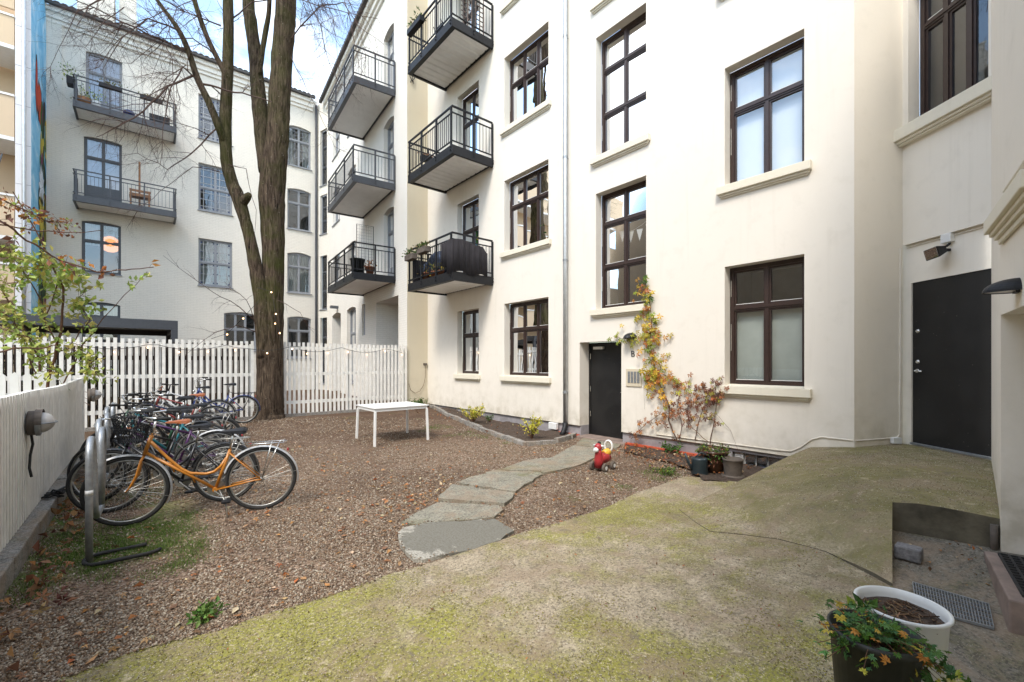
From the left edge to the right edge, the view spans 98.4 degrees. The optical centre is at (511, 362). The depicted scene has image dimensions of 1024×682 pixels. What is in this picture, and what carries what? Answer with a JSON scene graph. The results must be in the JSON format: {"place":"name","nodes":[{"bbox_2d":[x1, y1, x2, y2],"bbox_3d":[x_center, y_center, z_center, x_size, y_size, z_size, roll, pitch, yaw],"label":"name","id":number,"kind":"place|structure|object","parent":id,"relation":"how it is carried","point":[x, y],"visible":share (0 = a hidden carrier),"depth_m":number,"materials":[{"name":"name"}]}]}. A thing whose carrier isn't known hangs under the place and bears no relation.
{"place":"outdoors","nodes":[
{"label":"outdoors","id":0,"kind":"place"},
{"bbox_2d":[129,188,150,206],"bbox_3d":[-15.864,-6.972,18.835,0.700,0.860,0.470,0,0,-40],"label":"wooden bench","id":1,"kind":"object","parent":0,"point":[148,197],"visible":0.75,"depth_m":18.87,"materials":[{"name":"brown wood"}]},
{"bbox_2d":[0,389,699,681],"bbox_3d":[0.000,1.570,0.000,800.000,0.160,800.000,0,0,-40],"label":"ground","id":2,"kind":"structure","parent":0,"point":[368,415],"depth_m":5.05,"materials":[{"name":"brown gravel"}]},
{"bbox_2d":[0,0,45,385],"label":"apartment building","id":3,"kind":"structure","parent":2,"relation":"on","point":[23,138],"depth_m":15.27,"materials":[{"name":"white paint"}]},
{"bbox_2d":[0,371,67,396],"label":"picket fence","id":4,"kind":"object","parent":2,"relation":"on","point":[14,382],"visible":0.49,"depth_m":6.71,"materials":[{"name":"white paint"}]},
{"bbox_2d":[0,449,84,599],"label":"concrete kerb","id":5,"kind":"structure","parent":2,"relation":"on","point":[16,552],"depth_m":3.82,"materials":[{"name":"concrete"}]},
{"bbox_2d":[0,375,84,551],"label":"corrugated fence","id":6,"kind":"object","parent":5,"relation":"on","point":[57,446],"visible":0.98,"depth_m":4.43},
{"bbox_2d":[26,409,57,476],"bbox_3d":[-4.492,0.765,4.233,0.198,0.632,0.255,0,0,-40],"label":"bulkhead lamp","id":7,"kind":"object","parent":6,"relation":"attached to","point":[39,422],"visible":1,"depth_m":4.16,"materials":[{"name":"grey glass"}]},
{"bbox_2d":[88,388,102,401],"bbox_3d":[-8.082,0.633,8.573,0.208,0.266,0.268,0,0,-40],"label":"bulkhead lamp","id":8,"kind":"object","parent":6,"relation":"attached to","point":[94,394],"visible":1,"depth_m":8.49,"materials":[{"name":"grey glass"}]},
{"bbox_2d":[41,486,65,498],"bbox_3d":[-5.099,1.454,4.921,0.200,0.060,0.439,0,0,-40],"label":"loose cable","id":9,"kind":"object","parent":5,"relation":"on","point":[62,490],"visible":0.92,"depth_m":4.84,"materials":[{"name":"rubber"}]},
{"bbox_2d":[0,187,160,390],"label":"autumn shrub","id":10,"kind":"object","parent":2,"relation":"on","point":[67,272],"visible":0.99,"depth_m":6.36,"materials":[{"name":"green plant"}]},
{"bbox_2d":[0,313,177,401],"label":"pergola frame","id":11,"kind":"object","parent":2,"relation":"on","point":[168,329],"visible":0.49,"depth_m":12.56,"materials":[{"name":"grey metal"}]},
{"bbox_2d":[85,427,106,562],"bbox_3d":[-3.711,1.153,3.950,0.084,1.094,0.871,0,0,-36],"label":"bicycle stand","id":12,"kind":"object","parent":2,"relation":"on","point":[95,480],"visible":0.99,"depth_m":3.85,"materials":[{"name":"grey metal"}]},
{"bbox_2d":[95,412,110,479],"bbox_3d":[-4.730,1.153,5.118,0.084,1.094,0.871,0,0,-36],"label":"bicycle stand","id":13,"kind":"object","parent":2,"relation":"on","point":[99,423],"visible":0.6,"depth_m":5.19,"materials":[{"name":"grey metal"}]},
{"bbox_2d":[81,542,161,566],"bbox_3d":[-3.292,1.622,3.740,0.512,0.047,0.331,0,0,-40],"label":"bike rack","id":14,"kind":"object","parent":2,"relation":"on","point":[84,562],"visible":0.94,"depth_m":3.70,"materials":[{"name":"metal"}]},
{"bbox_2d":[0,335,253,427],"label":"slat fence","id":15,"kind":"object","parent":2,"relation":"on","point":[157,375],"visible":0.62,"depth_m":10.27,"materials":[{"name":"white wood"}]},
{"bbox_2d":[67,416,232,499],"bbox_3d":[-4.410,1.144,5.420,1.714,1.012,0.544,0,-4,-26],"label":"bicycle","id":16,"kind":"object","parent":2,"relation":"on","point":[78,454],"visible":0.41,"depth_m":5.49,"materials":[{"name":"metal"}]},
{"bbox_2d":[79,393,225,471],"bbox_3d":[-5.449,1.062,6.840,1.724,1.127,0.608,0,5,-31],"label":"bicycle","id":17,"kind":"object","parent":2,"relation":"on","point":[81,457],"visible":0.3,"depth_m":6.82,"materials":[{"name":"metal"}]},
{"bbox_2d":[65,407,259,512],"bbox_3d":[-3.924,1.089,5.116,1.786,1.127,0.619,0,-3,-20],"label":"bicycle","id":18,"kind":"object","parent":2,"relation":"on","point":[181,480],"visible":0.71,"depth_m":5.12,"materials":[{"name":"metal"}]},
{"bbox_2d":[84,404,244,487],"bbox_3d":[-4.616,1.114,5.979,1.689,1.078,0.525,0,0,-13],"label":"bicycle","id":19,"kind":"object","parent":2,"relation":"on","point":[204,435],"visible":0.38,"depth_m":6.11,"materials":[{"name":"metal"}]},
{"bbox_2d":[109,403,226,478],"bbox_3d":[-5.066,1.107,6.329,1.692,1.082,0.542,0,-6,-20],"label":"bicycle","id":20,"kind":"object","parent":2,"relation":"on","point":[180,438],"visible":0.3,"depth_m":6.41,"materials":[{"name":"metal"}]},
{"bbox_2d":[118,395,220,453],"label":"bicycle","id":21,"kind":"object","parent":2,"relation":"on","point":[192,398],"visible":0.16,"depth_m":7.65,"materials":[{"name":"metal"}]},
{"bbox_2d":[109,401,230,474],"bbox_3d":[-5.217,1.098,6.627,1.734,1.082,0.569,0,-4,-28],"label":"bicycle","id":22,"kind":"object","parent":2,"relation":"on","point":[182,442],"visible":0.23,"depth_m":6.72,"materials":[{"name":"metal"}]},
{"bbox_2d":[122,391,226,447],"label":"bicycle","id":23,"kind":"object","parent":2,"relation":"on","point":[204,412],"visible":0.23,"depth_m":7.93,"materials":[{"name":"metal"}]},
{"bbox_2d":[115,390,242,463],"bbox_3d":[-5.480,1.050,7.337,1.740,1.127,0.614,0,3,-26],"label":"bicycle","id":24,"kind":"object","parent":2,"relation":"on","point":[234,423],"visible":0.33,"depth_m":7.37,"materials":[{"name":"metal"}]},
{"bbox_2d":[79,409,298,525],"bbox_3d":[-3.334,1.088,4.710,1.912,1.130,0.620,0,2,-24],"label":"bicycle","id":25,"kind":"object","parent":2,"relation":"on","point":[218,486],"visible":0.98,"depth_m":4.61,"materials":[{"name":"metal"}]},
{"bbox_2d":[144,383,236,433],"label":"bicycle","id":26,"kind":"object","parent":2,"relation":"on","point":[164,403],"visible":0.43,"depth_m":9.50,"materials":[{"name":"metal"}]},
{"bbox_2d":[151,386,233,439],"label":"bicycle","id":27,"kind":"object","parent":2,"relation":"on","point":[162,414],"visible":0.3,"depth_m":8.62,"materials":[{"name":"metal"}]},
{"bbox_2d":[9,0,400,419],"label":"bare tree","id":28,"kind":"object","parent":2,"relation":"on","point":[271,120],"visible":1,"depth_m":11.31,"materials":[{"name":"brown plant"}]},
{"bbox_2d":[70,287,401,353],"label":"string lights","id":29,"kind":"object","parent":28,"relation":"hanging from","point":[236,347],"visible":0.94,"depth_m":11.00,"materials":[{"name":"rubber"}]},
{"bbox_2d":[185,596,231,628],"bbox_3d":[-1.986,1.612,2.836,0.228,0.150,0.222,0,0,11],"label":"weed","id":30,"kind":"object","parent":2,"relation":"on","point":[202,614],"visible":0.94,"depth_m":2.82,"materials":[{"name":"green plant"}]},
{"bbox_2d":[171,377,259,424],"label":"bicycle","id":31,"kind":"object","parent":2,"relation":"on","point":[220,411],"visible":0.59,"depth_m":10.57,"materials":[{"name":"metal"}]},
{"bbox_2d":[45,0,406,401],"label":"apartment building","id":32,"kind":"structure","parent":2,"relation":"on","point":[332,200],"depth_m":19.27,"materials":[{"name":"paint"}]},
{"bbox_2d":[52,62,83,88],"bbox_3d":[-17.526,-11.300,17.429,1.013,0.904,1.057,0,0,-40],"label":"planter box","id":33,"kind":"object","parent":32,"relation":"attached to","point":[70,82],"visible":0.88,"depth_m":17.33,"materials":[{"name":"black plastic"}]},
{"bbox_2d":[82,302,119,349],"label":"window","id":34,"kind":"structure","parent":32,"relation":"in","point":[115,312],"depth_m":18.94,"materials":[{"name":"grey glass"}]},
{"bbox_2d":[82,221,121,275],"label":"window","id":35,"kind":"structure","parent":32,"relation":"in","point":[93,243],"depth_m":18.99,"materials":[{"name":"grey glass"}]},
{"bbox_2d":[84,137,121,201],"bbox_3d":[-17.651,-8.125,19.117,1.283,2.698,0.987,0,0,-40],"label":"balcony door","id":36,"kind":"structure","parent":32,"relation":"in","point":[101,187],"depth_m":18.75,"materials":[{"name":"clear glass"}]},
{"bbox_2d":[86,52,121,111],"bbox_3d":[-17.624,-11.727,19.138,1.236,2.597,0.987,0,0,-40],"label":"balcony door","id":37,"kind":"structure","parent":32,"relation":"in","point":[117,68],"depth_m":18.80,"materials":[{"name":"clear glass"}]},
{"bbox_2d":[104,236,117,252],"bbox_3d":[-17.370,-5.110,19.113,0.720,0.720,0.600,0,0,-40],"label":"paper lantern","id":38,"kind":"object","parent":32,"relation":"in","point":[110,247],"visible":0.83,"depth_m":18.95,"materials":[{"name":"paper"}]},
{"bbox_2d":[96,76,127,92],"bbox_3d":[-16.181,-11.189,17.866,1.000,0.453,0.435,0,0,-40],"label":"planter box","id":39,"kind":"object","parent":32,"relation":"attached to","point":[112,86],"visible":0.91,"depth_m":17.80,"materials":[{"name":"black plastic"}]},
{"bbox_2d":[197,94,232,146],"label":"window","id":40,"kind":"structure","parent":32,"relation":"in","point":[205,121],"depth_m":21.32,"materials":[{"name":"grey glass"}]},
{"bbox_2d":[197,163,232,215],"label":"window","id":41,"kind":"structure","parent":32,"relation":"in","point":[213,198],"depth_m":21.73,"materials":[{"name":"grey glass"}]},
{"bbox_2d":[197,238,232,288],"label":"window","id":42,"kind":"structure","parent":32,"relation":"in","point":[214,257],"depth_m":21.32,"materials":[{"name":"grey glass"}]},
{"bbox_2d":[224,312,255,351],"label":"window","id":43,"kind":"structure","parent":32,"relation":"in","point":[238,334],"depth_m":22.50,"materials":[{"name":"grey glass"}]},
{"bbox_2d":[287,126,311,170],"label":"window","id":44,"kind":"structure","parent":32,"relation":"in","point":[299,150],"depth_m":23.93,"materials":[{"name":"grey glass"}]},
{"bbox_2d":[287,189,311,232],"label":"window","id":45,"kind":"structure","parent":32,"relation":"in","point":[298,201],"depth_m":24.29,"materials":[{"name":"grey glass"}]},
{"bbox_2d":[287,253,311,294],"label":"window","id":46,"kind":"structure","parent":32,"relation":"in","point":[298,264],"depth_m":23.69,"materials":[{"name":"grey glass"}]},
{"bbox_2d":[287,317,311,358],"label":"window","id":47,"kind":"structure","parent":32,"relation":"in","point":[298,331],"depth_m":24.29,"materials":[{"name":"grey glass"}]},
{"bbox_2d":[319,130,326,186],"bbox_3d":[-9.847,-11.025,24.213,1.145,3.097,0.750,0,0,-54],"label":"window","id":48,"kind":"structure","parent":32,"relation":"in","point":[324,153],"depth_m":24.06,"materials":[{"name":"grey glass"}]},
{"bbox_2d":[319,195,326,235],"bbox_3d":[-9.847,-7.958,24.213,1.145,2.202,0.750,0,0,-54],"label":"window","id":49,"kind":"structure","parent":32,"relation":"in","point":[324,199],"depth_m":24.06,"materials":[{"name":"grey glass"}]},
{"bbox_2d":[319,256,326,310],"bbox_3d":[-9.847,-4.289,24.213,1.145,2.994,0.750,0,0,-54],"label":"window","id":50,"kind":"structure","parent":32,"relation":"in","point":[324,259],"depth_m":24.06,"materials":[{"name":"grey glass"}]},
{"bbox_2d":[319,318,326,383],"bbox_3d":[-9.847,-0.620,24.213,1.145,3.649,0.750,0,0,-54],"label":"window","id":51,"kind":"structure","parent":32,"relation":"in","point":[324,320],"depth_m":24.06,"materials":[{"name":"grey glass"}]},
{"bbox_2d":[350,308,355,383],"bbox_3d":[-7.170,-0.747,19.941,0.275,3.445,1.562,0,0,-35],"label":"window","id":52,"kind":"structure","parent":32,"relation":"in","point":[353,312],"depth_m":20.42,"materials":[{"name":"grey glass"}]},
{"bbox_2d":[388,209,393,275],"bbox_3d":[-4.275,-4.235,15.944,0.087,2.542,1.066,0,0,-35],"label":"balcony door","id":53,"kind":"structure","parent":32,"relation":"in","point":[391,215],"depth_m":16.16,"materials":[{"name":"grey glass"}]},
{"bbox_2d":[388,120,393,183],"bbox_3d":[-4.275,-7.425,15.944,0.087,2.542,1.066,0,0,-35],"label":"balcony door","id":54,"kind":"structure","parent":32,"relation":"in","point":[391,128],"depth_m":16.16,"materials":[{"name":"grey glass"}]},
{"bbox_2d":[388,30,393,88],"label":"balcony door","id":55,"kind":"structure","parent":32,"relation":"in","point":[391,40],"depth_m":16.15,"materials":[{"name":"grey glass"}]},
{"bbox_2d":[85,409,367,431],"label":"fence kerb","id":56,"kind":"structure","parent":2,"relation":"on","point":[88,429],"depth_m":12.29,"materials":[{"name":"stone"}]},
{"bbox_2d":[0,424,685,609],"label":"grass tufts","id":57,"kind":"object","parent":2,"relation":"on","point":[164,545],"visible":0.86,"depth_m":3.91,"materials":[{"name":"green plant"}]},
{"bbox_2d":[283,342,406,413],"bbox_3d":[-4.843,0.499,13.206,3.670,2.102,0.142,0,0,-40],"label":"slat fence","id":58,"kind":"object","parent":2,"relation":"on","point":[348,399],"visible":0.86,"depth_m":13.01,"materials":[{"name":"white wood"}]},
{"bbox_2d":[355,401,428,446],"bbox_3d":[-2.519,1.272,9.295,1.202,0.755,0.992,0,0,-40],"label":"garden table","id":59,"kind":"object","parent":2,"relation":"on","point":[375,408],"visible":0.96,"depth_m":9.14,"materials":[{"name":"white paint"}]},
{"bbox_2d":[401,502,502,525],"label":"path slab","id":60,"kind":"structure","parent":2,"relation":"on","point":[441,511],"depth_m":4.73,"materials":[{"name":"grey stone"}]},
{"bbox_2d":[398,519,513,562],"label":"path slab","id":61,"kind":"structure","parent":2,"relation":"on","point":[424,541],"depth_m":4.10,"materials":[{"name":"grey stone"}]},
{"bbox_2d":[438,484,513,506],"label":"path slab","id":62,"kind":"structure","parent":2,"relation":"on","point":[454,493],"depth_m":5.29,"materials":[{"name":"grey stone"}]},
{"bbox_2d":[0,406,989,681],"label":"fallen leaves","id":63,"kind":"object","parent":2,"relation":"on","point":[32,592],"visible":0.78,"depth_m":3.56,"materials":[{"name":"brown plant"}]},
{"bbox_2d":[457,470,542,493],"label":"path slab","id":64,"kind":"structure","parent":2,"relation":"on","point":[509,481],"depth_m":6.03,"materials":[{"name":"grey stone"}]},
{"bbox_2d":[427,404,576,445],"bbox_3d":[-1.162,1.528,11.886,1.953,0.284,7.179,0,0,-40],"label":"flower bed edging","id":65,"kind":"object","parent":2,"relation":"on","point":[570,436],"visible":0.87,"depth_m":9.50,"materials":[{"name":"stone"}]},
{"bbox_2d":[440,407,567,440],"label":"flower bed soil","id":66,"kind":"structure","parent":2,"relation":"on","point":[513,430],"depth_m":10.46,"materials":[{"name":"brown soil"}]},
{"bbox_2d":[457,403,484,421],"bbox_3d":[-1.026,1.299,11.098,0.730,0.546,0.647,0,0,-9],"label":"yellow shrub","id":67,"kind":"object","parent":66,"relation":"on","point":[473,413],"visible":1,"depth_m":11.06,"materials":[{"name":"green plant"}]},
{"bbox_2d":[520,414,543,438],"bbox_3d":[0.449,1.334,9.220,0.473,0.582,0.510,0,0,39],"label":"yellow shrub","id":68,"kind":"object","parent":66,"relation":"on","point":[532,427],"visible":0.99,"depth_m":9.21,"materials":[{"name":"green plant"}]},
{"bbox_2d":[56,476,964,681],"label":"concrete yard","id":69,"kind":"structure","parent":2,"relation":"on","point":[581,579],"depth_m":2.81,"materials":[{"name":"concrete"}]},
{"bbox_2d":[58,444,997,681],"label":"grit debris","id":70,"kind":"object","parent":69,"relation":"on","point":[197,679],"visible":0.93,"depth_m":2.79,"materials":[{"name":"stone"}]},
{"bbox_2d":[797,598,970,681],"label":"dark planter","id":71,"kind":"object","parent":69,"relation":"on","point":[866,645],"visible":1,"depth_m":1.65,"materials":[{"name":"plastic"}]},
{"bbox_2d":[846,585,954,681],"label":"tall planter","id":72,"kind":"object","parent":69,"relation":"on","point":[934,621],"visible":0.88,"depth_m":1.92,"materials":[{"name":"ceramic"}]},
{"bbox_2d":[497,445,594,474],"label":"path slab","id":73,"kind":"structure","parent":2,"relation":"on","point":[569,458],"depth_m":7.11,"materials":[{"name":"grey stone"}]},
{"bbox_2d":[575,438,620,448],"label":"path slab","id":74,"kind":"structure","parent":2,"relation":"on","point":[586,442],"depth_m":8.80,"materials":[{"name":"grey stone"}]},
{"bbox_2d":[589,440,615,472],"bbox_3d":[1.375,1.425,6.754,0.276,0.449,0.418,0,0,43],"label":"ride on toy","id":75,"kind":"object","parent":2,"relation":"on","point":[602,457],"visible":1,"depth_m":6.67,"materials":[{"name":"red plastic"}]},
{"bbox_2d":[624,445,763,481],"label":"vine bed soil","id":76,"kind":"structure","parent":2,"relation":"on","point":[746,473],"depth_m":6.93,"materials":[{"name":"brown soil"}]},
{"bbox_2d":[661,440,683,453],"bbox_3d":[2.804,1.498,7.792,0.282,0.285,0.420,0,0,-40],"label":"weed","id":77,"kind":"object","parent":76,"relation":"on","point":[667,447],"visible":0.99,"depth_m":7.75,"materials":[{"name":"green plant"}]},
{"bbox_2d":[684,452,711,475],"bbox_3d":[2.704,1.459,6.415,0.235,0.322,0.355,0,0,-60],"label":"watering can","id":78,"kind":"object","parent":76,"relation":"on","point":[698,465],"visible":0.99,"depth_m":6.33,"materials":[{"name":"grey metal"}]},
{"bbox_2d":[695,443,732,472],"bbox_3d":[2.966,1.415,6.550,0.531,0.409,0.521,0,0,-40],"label":"glazed pot","id":79,"kind":"object","parent":76,"relation":"on","point":[716,454],"visible":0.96,"depth_m":6.41,"materials":[{"name":"brown ceramic"}]},
{"bbox_2d":[721,456,744,478],"bbox_3d":[3.131,1.492,6.262,0.298,0.255,0.298,0,0,-40],"label":"plain pot","id":80,"kind":"object","parent":76,"relation":"on","point":[732,466],"visible":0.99,"depth_m":6.17,"materials":[{"name":"ceramic"}]},
{"bbox_2d":[407,0,1023,554],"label":"apartment building","id":81,"kind":"structure","parent":2,"relation":"on","point":[793,188],"depth_m":7.29,"materials":[{"name":"beige paint"}]},
{"bbox_2d":[406,6,424,36],"bbox_3d":[-2.779,-9.741,12.630,0.474,0.401,0.938,0,0,-40],"label":"planter box","id":82,"kind":"object","parent":81,"relation":"attached to","point":[415,26],"visible":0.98,"depth_m":12.55,"materials":[{"name":"black plastic"}]},
{"bbox_2d":[413,240,429,254],"bbox_3d":[-2.455,-3.210,12.230,0.397,0.381,0.736,0,0,-40],"label":"planter box","id":83,"kind":"object","parent":81,"relation":"attached to","point":[423,248],"visible":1,"depth_m":12.15,"materials":[{"name":"grey plastic"}]},
{"bbox_2d":[441,239,487,276],"bbox_3d":[-1.199,-2.710,11.518,1.254,0.900,0.410,0,0,-17],"label":"privacy cloth","id":84,"kind":"object","parent":81,"relation":"attached to","point":[467,257],"visible":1,"depth_m":11.45,"materials":[{"name":"black fabric"}]},
{"bbox_2d":[453,309,480,380],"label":"window","id":85,"kind":"structure","parent":81,"relation":"in","point":[470,318],"depth_m":13.24,"materials":[{"name":"clear glass"}]},
{"bbox_2d":[463,198,478,245],"bbox_3d":[-1.136,-3.510,13.161,0.087,2.572,1.115,0,0,-40],"label":"balcony door","id":86,"kind":"structure","parent":81,"relation":"in","point":[470,210],"depth_m":13.28,"materials":[{"name":"clear glass"}]},
{"bbox_2d":[463,87,478,153],"bbox_3d":[-1.136,-6.760,13.161,0.087,2.572,1.115,0,0,-40],"label":"balcony door","id":87,"kind":"structure","parent":81,"relation":"in","point":[471,102],"depth_m":13.28,"materials":[{"name":"clear glass"}]},
{"bbox_2d":[461,0,483,34],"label":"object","id":88,"kind":"object","parent":81,"relation":"on","point":[475,14],"visible":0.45,"depth_m":11.80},
{"bbox_2d":[499,299,550,385],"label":"window","id":89,"kind":"structure","parent":81,"relation":"in","point":[528,320],"depth_m":11.23,"materials":[{"name":"clear glass"}]},
{"bbox_2d":[499,165,550,259],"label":"window","id":90,"kind":"structure","parent":81,"relation":"in","point":[528,193],"depth_m":11.23,"materials":[{"name":"clear glass"}]},
{"bbox_2d":[499,31,550,137],"bbox_3d":[0.396,-6.993,11.102,0.355,2.086,1.866,0,0,-40],"label":"window","id":91,"kind":"structure","parent":81,"relation":"in","point":[529,99],"depth_m":11.21,"materials":[{"name":"clear glass"}]},
{"bbox_2d":[589,342,622,438],"bbox_3d":[2.072,0.601,9.433,0.113,2.057,1.095,0,0,-40],"label":"entrance door","id":92,"kind":"structure","parent":81,"relation":"in","point":[604,357],"depth_m":9.51,"materials":[{"name":"black metal"}]},
{"bbox_2d":[590,0,644,27],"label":"window","id":93,"kind":"structure","parent":81,"relation":"in","point":[596,5],"depth_m":9.20,"materials":[{"name":"glass"}]},
{"bbox_2d":[590,180,650,318],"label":"window","id":94,"kind":"structure","parent":81,"relation":"in","point":[623,210],"depth_m":9.23,"materials":[{"name":"clear glass"}]},
{"bbox_2d":[590,12,650,167],"bbox_3d":[2.223,-5.462,8.897,0.355,2.717,1.416,0,0,-40],"label":"window","id":95,"kind":"structure","parent":81,"relation":"in","point":[624,52],"depth_m":8.96,"materials":[{"name":"clear glass"}]},
{"bbox_2d":[607,275,739,453],"bbox_3d":[2.776,-0.009,7.968,0.201,3.286,2.627,0,0,-40],"label":"climbing vine","id":96,"kind":"object","parent":81,"relation":"attached to","point":[654,374],"visible":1,"depth_m":8.02,"materials":[{"name":"yellow plant"}]},
{"bbox_2d":[716,257,811,401],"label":"window","id":97,"kind":"structure","parent":81,"relation":"in","point":[767,299],"depth_m":7.01,"materials":[{"name":"clear glass"}]},
{"bbox_2d":[716,37,811,198],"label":"window","id":98,"kind":"structure","parent":81,"relation":"in","point":[767,94],"depth_m":6.93,"materials":[{"name":"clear glass"}]},
{"bbox_2d":[924,232,954,260],"bbox_3d":[5.215,-1.410,5.369,0.268,0.316,0.198,0,0,7],"label":"floodlight","id":99,"kind":"object","parent":81,"relation":"attached to","point":[936,251],"visible":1,"depth_m":5.36,"materials":[{"name":"black plastic"}]},
{"bbox_2d":[893,0,991,146],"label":"window","id":100,"kind":"structure","parent":81,"relation":"in","point":[955,81],"depth_m":5.70,"materials":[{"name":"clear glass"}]},
{"bbox_2d":[910,269,990,459],"bbox_3d":[5.345,0.018,5.393,0.114,2.139,0.958,0,0,-3],"label":"ramp door","id":101,"kind":"structure","parent":81,"relation":"in","point":[952,314],"depth_m":5.36,"materials":[{"name":"metal"}]},
{"bbox_2d":[982,278,1021,293],"bbox_3d":[3.107,-0.480,2.813,0.162,0.094,0.187,0,0,40],"label":"dome lamp","id":102,"kind":"object","parent":81,"relation":"attached to","point":[1011,285],"visible":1,"depth_m":2.76,"materials":[{"name":"black metal"}]},
{"bbox_2d":[679,443,999,585],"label":"ramp","id":103,"kind":"structure","parent":2,"relation":"on","point":[839,536],"depth_m":4.08,"materials":[{"name":"concrete"}]},
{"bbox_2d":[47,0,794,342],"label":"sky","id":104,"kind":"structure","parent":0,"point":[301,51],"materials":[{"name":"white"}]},
{"bbox_2d":[891,530,1023,681],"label":"sunken paving","id":105,"kind":"structure","parent":0,"point":[983,654],"depth_m":2.83,"materials":[{"name":"concrete"}]},
{"bbox_2d":[894,542,922,563],"bbox_3d":[2.917,1.400,3.248,0.110,0.100,0.150,0,0,-40],"label":"granite sett","id":106,"kind":"object","parent":105,"relation":"on","point":[908,552],"visible":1,"depth_m":3.22,"materials":[{"name":"grey stone"}]},
{"bbox_2d":[912,582,993,629],"bbox_3d":[2.730,1.516,2.755,0.284,0.061,0.388,0,0,-40],"label":"drain grating","id":107,"kind":"object","parent":105,"relation":"on","point":[979,620],"visible":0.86,"depth_m":2.73,"materials":[{"name":"grey metal"}]},
{"bbox_2d":[984,551,1023,635],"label":"entrance slab","id":108,"kind":"structure","parent":105,"relation":"on","point":[1010,598],"depth_m":2.63,"materials":[{"name":"grey concrete"}]},
{"bbox_2d":[998,552,1023,596],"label":"door mat","id":109,"kind":"object","parent":108,"relation":"on","point":[1014,565],"depth_m":2.87,"materials":[{"name":"rubber"}]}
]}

